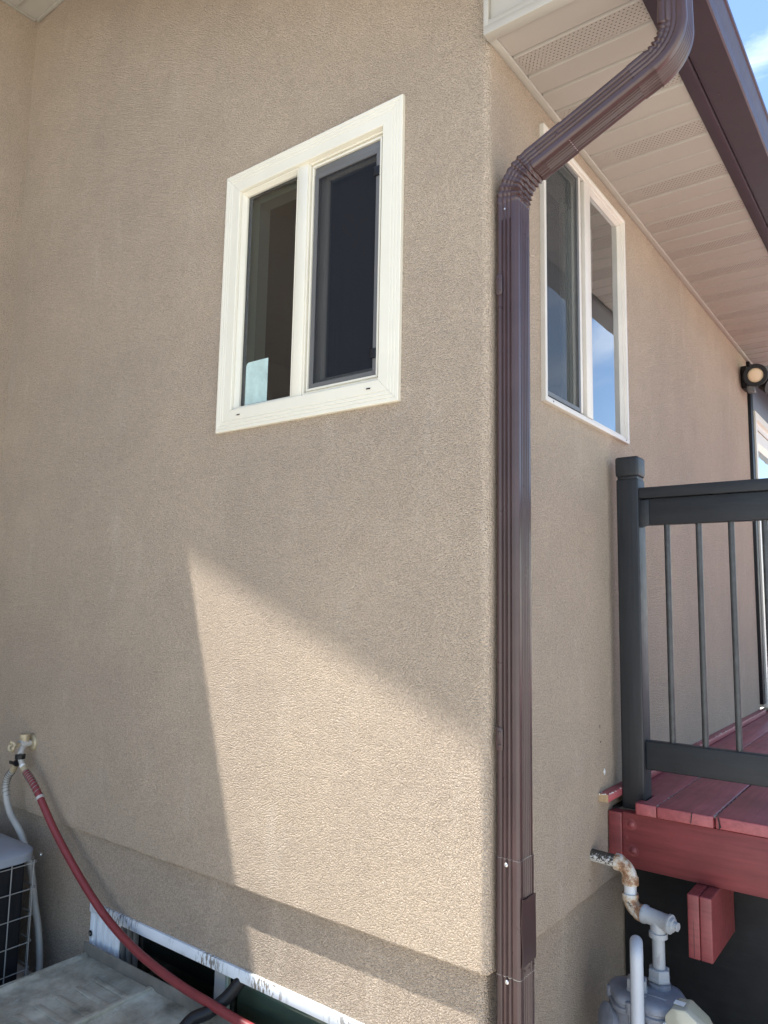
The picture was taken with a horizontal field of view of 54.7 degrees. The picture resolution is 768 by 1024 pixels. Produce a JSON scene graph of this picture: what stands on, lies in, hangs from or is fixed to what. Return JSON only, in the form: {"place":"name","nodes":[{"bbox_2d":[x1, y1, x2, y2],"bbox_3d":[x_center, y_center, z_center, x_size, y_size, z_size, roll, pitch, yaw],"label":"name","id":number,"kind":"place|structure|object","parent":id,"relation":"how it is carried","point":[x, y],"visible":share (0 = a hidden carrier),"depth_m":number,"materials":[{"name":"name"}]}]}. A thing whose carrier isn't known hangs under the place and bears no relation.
{"place":"outdoors","nodes":[
{"label":"outdoors","id":0,"kind":"place"},
{"bbox_2d":[16,707,763,978],"bbox_3d":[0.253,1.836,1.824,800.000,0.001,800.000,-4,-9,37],"label":"ground","id":1,"kind":"structure","parent":0,"point":[20,968],"depth_m":3.17,"materials":[{"name":"concrete"}]},
{"bbox_2d":[0,833,42,985],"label":"air conditioner","id":2,"kind":"object","parent":1,"relation":"on","point":[15,855],"visible":0.81,"depth_m":2.88,"materials":[{"name":"grey metal"}]},
{"bbox_2d":[0,941,230,1023],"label":"window well cover","id":3,"kind":"object","parent":1,"relation":"on","point":[91,984],"depth_m":2.60,"materials":[{"name":"grey plastic"}]},
{"bbox_2d":[179,978,244,1023],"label":"black hose","id":4,"kind":"object","parent":3,"relation":"on","point":[227,996],"visible":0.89,"depth_m":2.41,"materials":[{"name":"plastic"}]},
{"bbox_2d":[0,0,767,1023],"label":"house","id":5,"kind":"structure","parent":1,"relation":"on","point":[248,482],"depth_m":2.64,"materials":[{"name":"beige paint"}]},
{"bbox_2d":[7,733,36,772],"bbox_3d":[-1.579,1.062,3.249,0.129,0.164,0.110,-4,-9,37],"label":"hose bib","id":6,"kind":"object","parent":5,"relation":"attached to","point":[28,740],"visible":1,"depth_m":3.24,"materials":[{"name":"gold metal"}]},
{"bbox_2d":[2,770,42,971],"bbox_3d":[-1.531,1.531,3.139,0.377,0.829,0.050,-4,-8,35],"label":"grey hose","id":7,"kind":"object","parent":6,"relation":"hanging from","point":[13,819],"visible":0.86,"depth_m":3.10,"materials":[{"name":"rubber"}]},
{"bbox_2d":[22,769,253,1023],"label":"garden hose","id":8,"kind":"object","parent":6,"relation":"hanging from","point":[165,974],"visible":1,"depth_m":2.72,"materials":[{"name":"red rubber"}]},
{"bbox_2d":[89,903,362,1023],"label":"basement window","id":9,"kind":"structure","parent":5,"relation":"in","point":[261,1000],"depth_m":2.56,"materials":[{"name":"white plastic"}]},
{"bbox_2d":[215,94,404,433],"bbox_3d":[-0.238,-0.809,2.630,0.839,1.010,0.157,-4,-9,37],"label":"window","id":10,"kind":"structure","parent":5,"relation":"in","point":[346,181],"depth_m":2.54,"materials":[{"name":"beige plastic"}]},
{"bbox_2d":[539,123,629,444],"bbox_3d":[0.697,-0.780,2.769,0.157,0.949,0.785,-4,-9,37],"label":"window","id":11,"kind":"structure","parent":5,"relation":"in","point":[584,351],"depth_m":2.70,"materials":[{"name":"plastic"}]},
{"bbox_2d":[496,0,693,1023],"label":"downspout","id":12,"kind":"object","parent":5,"relation":"attached to","point":[657,65],"visible":1,"depth_m":2.01,"materials":[{"name":"brown metal"}]},
{"bbox_2d":[590,849,679,984],"bbox_3d":[0.794,1.291,2.377,0.066,0.354,0.310,8,-10,-44],"label":"gas pipe","id":13,"kind":"object","parent":5,"relation":"attached to","point":[662,925],"visible":0.99,"depth_m":2.32,"materials":[{"name":"grey metal"}]},
{"bbox_2d":[598,974,712,1023],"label":"gas meter","id":14,"kind":"object","parent":5,"relation":"attached to","point":[668,1004],"visible":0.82,"depth_m":2.23,"materials":[{"name":"grey paint"}]},
{"bbox_2d":[598,709,767,1023],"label":"deck","id":15,"kind":"structure","parent":5,"relation":"attached to","point":[693,850],"depth_m":2.50,"materials":[{"name":"red paint"}]},
{"bbox_2d":[615,456,767,809],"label":"deck railing","id":16,"kind":"object","parent":15,"relation":"on","point":[640,507],"visible":0.95,"depth_m":2.61,"materials":[{"name":"black metal"}]},
{"bbox_2d":[689,0,767,225],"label":"gutter","id":17,"kind":"object","parent":5,"relation":"attached to","point":[719,59],"visible":0.98,"depth_m":2.44,"materials":[{"name":"brown paint"}]},
{"bbox_2d":[740,364,767,393],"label":"floodlight","id":18,"kind":"object","parent":5,"relation":"attached to","point":[753,376],"visible":1,"depth_m":4.78,"materials":[{"name":"black plastic"}]},
{"bbox_2d":[753,411,767,707],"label":"patio door","id":19,"kind":"structure","parent":5,"relation":"in","point":[760,425],"depth_m":5.03,"materials":[{"name":"beige plastic"}]},
{"bbox_2d":[630,935,644,1023],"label":"inlet pipe","id":20,"kind":"object","parent":1,"relation":"on","point":[637,980],"visible":1,"depth_m":2.19,"materials":[{"name":"metal"}]},
{"bbox_2d":[727,0,767,111],"label":"sky","id":21,"kind":"structure","parent":0,"point":[750,16],"materials":[{"name":"blue"}]}
]}

